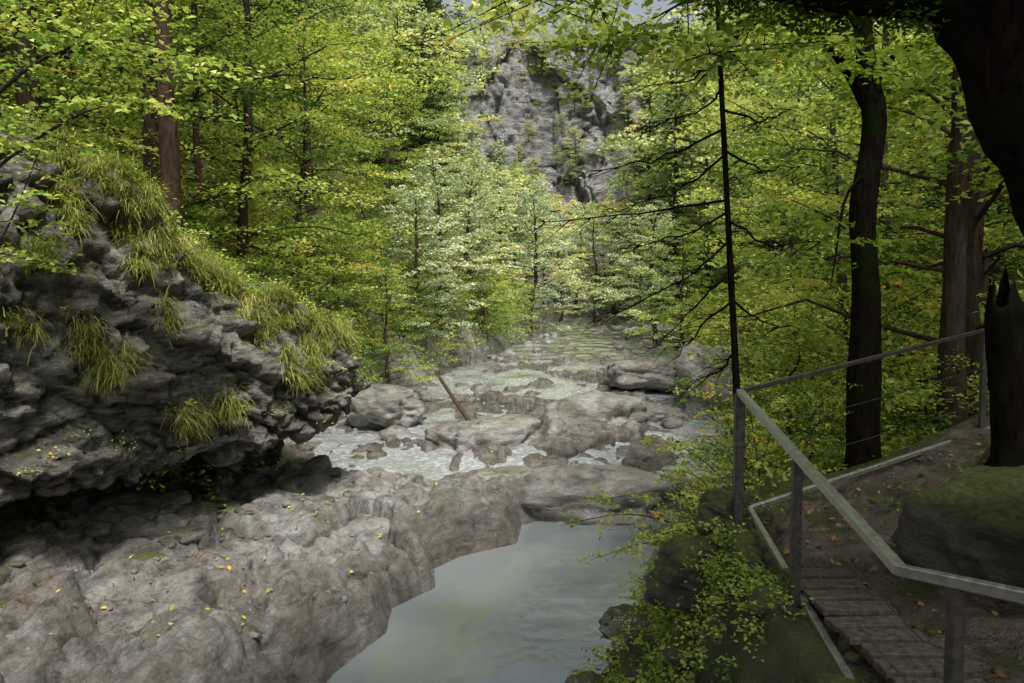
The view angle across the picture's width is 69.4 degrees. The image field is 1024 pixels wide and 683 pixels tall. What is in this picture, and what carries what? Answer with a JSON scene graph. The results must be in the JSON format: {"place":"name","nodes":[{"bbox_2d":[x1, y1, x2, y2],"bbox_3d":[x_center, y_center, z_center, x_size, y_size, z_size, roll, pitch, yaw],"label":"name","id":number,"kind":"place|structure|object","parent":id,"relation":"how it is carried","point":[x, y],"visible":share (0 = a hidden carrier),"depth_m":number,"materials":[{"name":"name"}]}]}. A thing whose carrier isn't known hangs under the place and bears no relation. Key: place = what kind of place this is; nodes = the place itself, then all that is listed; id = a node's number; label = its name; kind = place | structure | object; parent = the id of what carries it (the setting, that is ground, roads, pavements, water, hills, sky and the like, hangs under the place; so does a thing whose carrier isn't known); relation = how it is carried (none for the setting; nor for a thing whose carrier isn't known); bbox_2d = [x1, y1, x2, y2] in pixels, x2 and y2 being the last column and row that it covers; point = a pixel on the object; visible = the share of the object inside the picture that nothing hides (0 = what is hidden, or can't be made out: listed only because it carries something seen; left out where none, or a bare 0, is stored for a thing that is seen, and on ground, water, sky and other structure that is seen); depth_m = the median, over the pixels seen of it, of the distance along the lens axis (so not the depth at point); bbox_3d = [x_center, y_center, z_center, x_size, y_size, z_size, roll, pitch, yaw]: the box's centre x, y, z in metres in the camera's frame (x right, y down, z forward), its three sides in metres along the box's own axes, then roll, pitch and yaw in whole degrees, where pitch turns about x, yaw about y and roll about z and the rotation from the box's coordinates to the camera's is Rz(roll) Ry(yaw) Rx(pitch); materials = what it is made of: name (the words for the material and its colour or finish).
{"place":"outdoors","nodes":[
{"label":"outdoors","id":0,"kind":"place"},
{"bbox_2d":[288,318,733,682],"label":"river water","id":1,"kind":"structure","parent":0,"point":[529,607],"depth_m":12.00,"materials":[{"name":"grey liquid"}]},
{"bbox_2d":[0,1,1023,682],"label":"ground","id":2,"kind":"structure","parent":0,"point":[320,637],"depth_m":10.90,"materials":[{"name":"grey stone"}]},
{"bbox_2d":[0,2,50,105],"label":"spruce tree","id":3,"kind":"object","parent":2,"relation":"on","point":[3,70],"visible":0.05,"depth_m":20.91,"materials":[{"name":"green plant"}]},
{"bbox_2d":[0,0,128,62],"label":"beech tree","id":4,"kind":"object","parent":2,"relation":"on","point":[2,27],"visible":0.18,"depth_m":15.07,"materials":[{"name":"green plant"}]},
{"bbox_2d":[0,0,265,126],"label":"beech tree","id":5,"kind":"object","parent":2,"relation":"on","point":[25,96],"visible":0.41,"depth_m":13.06,"materials":[{"name":"green plant"}]},
{"bbox_2d":[0,0,273,176],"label":"beech tree","id":6,"kind":"object","parent":2,"relation":"on","point":[97,77],"visible":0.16,"depth_m":19.30,"materials":[{"name":"green plant"}]},
{"bbox_2d":[4,0,343,271],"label":"beech tree","id":7,"kind":"object","parent":2,"relation":"on","point":[243,187],"visible":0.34,"depth_m":17.78,"materials":[{"name":"green plant"}]},
{"bbox_2d":[0,106,371,506],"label":"rock outcrop","id":8,"kind":"object","parent":2,"relation":"on","point":[41,412],"visible":0.75,"depth_m":10.37,"materials":[{"name":"stone"}]},
{"bbox_2d":[90,0,159,203],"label":"spruce tree","id":9,"kind":"object","parent":8,"relation":"on","point":[151,141],"visible":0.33,"depth_m":14.65,"materials":[{"name":"brown plant"}]},
{"bbox_2d":[0,0,291,278],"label":"tree","id":10,"kind":"object","parent":8,"relation":"on","point":[96,16],"visible":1,"depth_m":7.87,"materials":[{"name":"green plant"}]},
{"bbox_2d":[75,0,237,234],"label":"spruce tree","id":11,"kind":"object","parent":8,"relation":"on","point":[170,173],"visible":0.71,"depth_m":13.65,"materials":[{"name":"brown plant"}]},
{"bbox_2d":[0,93,359,339],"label":"ledge plants","id":12,"kind":"object","parent":8,"relation":"on","point":[7,127],"visible":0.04,"depth_m":12.30,"materials":[{"name":"green plant"}]},
{"bbox_2d":[0,91,373,449],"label":"hanging grass","id":13,"kind":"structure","parent":8,"relation":"on","point":[222,278],"depth_m":10.75,"materials":[{"name":"green plant"}]},
{"bbox_2d":[16,167,381,474],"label":"rock ferns","id":14,"kind":"object","parent":8,"relation":"on","point":[208,285],"visible":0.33,"depth_m":11.65,"materials":[{"name":"green plant"}]},
{"bbox_2d":[0,442,374,607],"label":"ledge stones","id":15,"kind":"object","parent":2,"relation":"on","point":[30,545],"visible":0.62,"depth_m":11.48,"materials":[{"name":"stone"}]},
{"bbox_2d":[5,465,403,677],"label":"slab pebbles","id":16,"kind":"object","parent":2,"relation":"on","point":[253,634],"visible":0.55,"depth_m":11.24,"materials":[{"name":"stone"}]},
{"bbox_2d":[174,0,252,193],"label":"spruce tree","id":17,"kind":"object","parent":2,"relation":"on","point":[196,142],"visible":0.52,"depth_m":17.64,"materials":[{"name":"brown plant"}]},
{"bbox_2d":[66,0,477,298],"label":"beech tree","id":18,"kind":"object","parent":2,"relation":"on","point":[245,169],"visible":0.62,"depth_m":20.94,"materials":[{"name":"green plant"}]},
{"bbox_2d":[327,257,443,383],"bbox_3d":[-4.227,-0.124,24.796,4.020,5.405,3.802,1,3,22],"label":"beech tree","id":19,"kind":"object","parent":2,"relation":"on","point":[386,349],"visible":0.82,"depth_m":25.01,"materials":[{"name":"green plant"}]},
{"bbox_2d":[345,383,427,428],"bbox_3d":[-3.695,1.967,21.705,2.358,1.481,2.298,0,3,0],"label":"boulder","id":20,"kind":"object","parent":2,"relation":"on","point":[377,405],"visible":0.88,"depth_m":21.07,"materials":[{"name":"stone"}]},
{"bbox_2d":[49,401,755,635],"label":"fallen yellow leaves","id":21,"kind":"object","parent":2,"relation":"on","point":[229,568],"visible":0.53,"depth_m":10.17,"materials":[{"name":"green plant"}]},
{"bbox_2d":[435,371,470,420],"bbox_3d":[-1.663,1.569,21.034,0.154,1.350,1.661,-3,4,-40],"label":"driftwood log","id":22,"kind":"object","parent":2,"relation":"on","point":[459,406],"visible":0.97,"depth_m":20.99,"materials":[{"name":"brown wood"}]},
{"bbox_2d":[424,414,541,451],"bbox_3d":[-0.683,2.735,19.817,3.298,1.568,1.792,0,3,0],"label":"boulder","id":23,"kind":"object","parent":2,"relation":"on","point":[513,431],"visible":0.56,"depth_m":19.26,"materials":[{"name":"stone"}]},
{"bbox_2d":[465,465,531,479],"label":"boulder","id":24,"kind":"object","parent":2,"relation":"on","point":[488,473],"visible":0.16,"depth_m":16.59,"materials":[{"name":"stone"}]},
{"bbox_2d":[0,15,1019,504],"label":"undergrowth","id":25,"kind":"object","parent":2,"relation":"on","point":[824,461],"visible":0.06,"depth_m":25.11,"materials":[{"name":"green plant"}]},
{"bbox_2d":[0,0,1023,355],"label":"distant forest","id":26,"kind":"object","parent":2,"relation":"on","point":[424,154],"visible":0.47,"depth_m":42.77,"materials":[{"name":"green plant"}]},
{"bbox_2d":[0,22,1023,645],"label":"shrub understorey","id":27,"kind":"object","parent":2,"relation":"on","point":[826,352],"visible":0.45,"depth_m":13.96,"materials":[{"name":"green plant"}]},
{"bbox_2d":[4,427,1021,676],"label":"leaf litter","id":28,"kind":"object","parent":2,"relation":"on","point":[1000,673],"visible":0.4,"depth_m":6.06,"materials":[{"name":"plant"}]},
{"bbox_2d":[278,323,799,465],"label":"river stones","id":29,"kind":"object","parent":2,"relation":"on","point":[669,421],"visible":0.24,"depth_m":25.09,"materials":[{"name":"grey stone"}]},
{"bbox_2d":[564,670,602,682],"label":"mossy boulder","id":30,"kind":"object","parent":2,"relation":"on","point":[586,677],"visible":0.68,"depth_m":8.54,"materials":[{"name":"stone"}]},
{"bbox_2d":[540,389,646,426],"bbox_3d":[2.343,2.286,21.398,3.150,1.898,2.106,0,3,0],"label":"boulder","id":31,"kind":"object","parent":2,"relation":"on","point":[593,406],"visible":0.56,"depth_m":20.74,"materials":[{"name":"stone"}]},
{"bbox_2d":[509,463,680,525],"bbox_3d":[1.489,3.414,15.956,4.365,1.467,2.383,0,3,0],"label":"boulder","id":32,"kind":"object","parent":2,"relation":"on","point":[551,492],"visible":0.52,"depth_m":15.02,"materials":[{"name":"stone"}]},
{"bbox_2d":[598,603,659,655],"bbox_3d":[1.442,3.245,8.408,0.922,0.502,0.807,0,3,0],"label":"mossy boulder","id":33,"kind":"object","parent":2,"relation":"on","point":[610,624],"visible":0.35,"depth_m":8.30,"materials":[{"name":"stone"}]},
{"bbox_2d":[602,357,676,391],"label":"boulder","id":34,"kind":"object","parent":2,"relation":"on","point":[659,374],"visible":0.85,"depth_m":26.37,"materials":[{"name":"stone"}]},
{"bbox_2d":[619,629,667,682],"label":"mossy boulder","id":35,"kind":"object","parent":2,"relation":"on","point":[632,653],"visible":0.31,"depth_m":7.27,"materials":[{"name":"stone"}]},
{"bbox_2d":[644,558,679,614],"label":"mossy boulder","id":36,"kind":"object","parent":2,"relation":"on","point":[650,592],"visible":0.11,"depth_m":6.66,"materials":[{"name":"stone"}]},
{"bbox_2d":[507,1,820,491],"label":"dead spruce tree","id":37,"kind":"object","parent":2,"relation":"on","point":[732,303],"visible":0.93,"depth_m":6.06,"materials":[{"name":"brown plant"}]},
{"bbox_2d":[644,403,687,422],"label":"boulder","id":38,"kind":"object","parent":2,"relation":"on","point":[654,412],"visible":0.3,"depth_m":22.12,"materials":[{"name":"stone"}]},
{"bbox_2d":[656,534,717,612],"bbox_3d":[1.539,1.904,6.044,0.823,0.610,0.728,-2,4,-34],"label":"mossy boulder","id":39,"kind":"object","parent":2,"relation":"on","point":[673,586],"visible":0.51,"depth_m":5.83,"materials":[{"name":"stone"}]},
{"bbox_2d":[557,371,845,674],"bbox_3d":[1.930,1.843,7.702,2.723,2.988,4.753,2,4,33],"label":"riverside sapling","id":40,"kind":"object","parent":2,"relation":"on","point":[680,446],"visible":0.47,"depth_m":7.63,"materials":[{"name":"green plant"}]},
{"bbox_2d":[672,342,756,415],"bbox_3d":[6.672,1.646,24.076,2.865,3.338,2.628,0,3,0],"label":"boulder","id":41,"kind":"object","parent":2,"relation":"on","point":[684,364],"visible":0.33,"depth_m":23.14,"materials":[{"name":"stone"}]},
{"bbox_2d":[694,484,773,535],"bbox_3d":[1.861,1.462,6.272,0.581,0.457,0.635,3,4,40],"label":"mossy boulder","id":42,"kind":"object","parent":2,"relation":"on","point":[717,501],"visible":0.56,"depth_m":6.16,"materials":[{"name":"stone"}]},
{"bbox_2d":[461,0,1023,276],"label":"leaning beech tree","id":43,"kind":"object","parent":2,"relation":"on","point":[980,43],"visible":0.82,"depth_m":3.23,"materials":[{"name":"black plant"}]},
{"bbox_2d":[667,0,950,71],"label":"limb moss","id":44,"kind":"object","parent":43,"relation":"attached to","point":[807,13],"visible":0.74,"depth_m":3.26,"materials":[{"name":"green plant"}]},
{"bbox_2d":[596,438,898,682],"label":"bank stones","id":45,"kind":"object","parent":2,"relation":"on","point":[852,654],"visible":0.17,"depth_m":5.41,"materials":[{"name":"grey stone"}]},
{"bbox_2d":[610,427,889,682],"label":"bank plants","id":46,"kind":"object","parent":2,"relation":"on","point":[670,621],"visible":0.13,"depth_m":6.45,"materials":[{"name":"green plant"}]},
{"bbox_2d":[587,443,989,682],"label":"bank moss plants","id":47,"kind":"object","parent":2,"relation":"on","point":[760,579],"visible":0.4,"depth_m":5.16,"materials":[{"name":"green plant"}]},
{"bbox_2d":[678,0,957,469],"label":"maple tree","id":48,"kind":"object","parent":2,"relation":"on","point":[863,421],"visible":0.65,"depth_m":7.84,"materials":[{"name":"black plant"}]},
{"bbox_2d":[623,2,1023,439],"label":"beech tree","id":49,"kind":"object","parent":2,"relation":"on","point":[976,256],"visible":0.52,"depth_m":9.91,"materials":[{"name":"green plant"}]},
{"bbox_2d":[640,2,1023,362],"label":"beech tree","id":50,"kind":"object","parent":2,"relation":"on","point":[884,201],"visible":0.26,"depth_m":20.01,"materials":[{"name":"green plant"}]},
{"bbox_2d":[783,568,984,682],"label":"boardwalk","id":51,"kind":"structure","parent":2,"relation":"on","point":[907,651],"depth_m":3.98,"materials":[{"name":"brown wood"}]},
{"bbox_2d":[774,19,1023,406],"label":"beech tree","id":52,"kind":"object","parent":2,"relation":"on","point":[985,270],"visible":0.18,"depth_m":15.34,"materials":[{"name":"green plant"}]},
{"bbox_2d":[774,416,1023,682],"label":"footpath","id":53,"kind":"structure","parent":2,"relation":"on","point":[988,635],"depth_m":5.28,"materials":[{"name":"brown soil"}]},
{"bbox_2d":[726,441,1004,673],"bbox_3d":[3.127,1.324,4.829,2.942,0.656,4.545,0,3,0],"label":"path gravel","id":54,"kind":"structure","parent":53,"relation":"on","point":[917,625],"depth_m":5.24,"materials":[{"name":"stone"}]},
{"bbox_2d":[732,328,1023,682],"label":"metal railing","id":55,"kind":"object","parent":53,"relation":"on","point":[958,587],"visible":0.91,"depth_m":4.50,"materials":[{"name":"metal"}]},
{"bbox_2d":[806,65,1007,431],"bbox_3d":[5.264,-2.266,9.132,3.278,7.058,2.074,0,3,0],"label":"ash tree","id":56,"kind":"object","parent":2,"relation":"on","point":[959,181],"visible":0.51,"depth_m":8.89,"materials":[{"name":"brown plant"}]},
{"bbox_2d":[793,37,1023,371],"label":"beech tree","id":57,"kind":"object","parent":2,"relation":"on","point":[850,141],"visible":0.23,"depth_m":12.78,"materials":[{"name":"green plant"}]},
{"bbox_2d":[839,73,1023,357],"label":"beech tree","id":58,"kind":"object","parent":2,"relation":"on","point":[1014,273],"visible":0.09,"depth_m":19.44,"materials":[{"name":"green plant"}]},
{"bbox_2d":[892,465,1023,587],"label":"mossy boulder","id":59,"kind":"object","parent":2,"relation":"on","point":[969,523],"visible":0.71,"depth_m":4.49,"materials":[{"name":"stone"}]},
{"bbox_2d":[899,39,1023,328],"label":"spruce tree","id":60,"kind":"object","parent":2,"relation":"on","point":[933,170],"visible":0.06,"depth_m":22.73,"materials":[{"name":"green plant"}]},
{"bbox_2d":[984,266,1023,466],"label":"broken tree stump","id":61,"kind":"object","parent":2,"relation":"on","point":[1004,329],"visible":0.91,"depth_m":5.12,"materials":[{"name":"brown wood"}]},
{"bbox_2d":[261,0,906,46],"label":"sky","id":62,"kind":"structure","parent":0,"point":[633,9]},
{"bbox_2d":[401,31,828,309],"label":"cliff","id":63,"kind":"structure","parent":0,"point":[594,120],"depth_m":90.73,"materials":[{"name":"stone"}]},
{"bbox_2d":[418,0,858,118],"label":"overhanging maple branch","id":64,"kind":"object","parent":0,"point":[691,48],"visible":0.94,"depth_m":5.97,"materials":[{"name":"green plant"}]}
]}

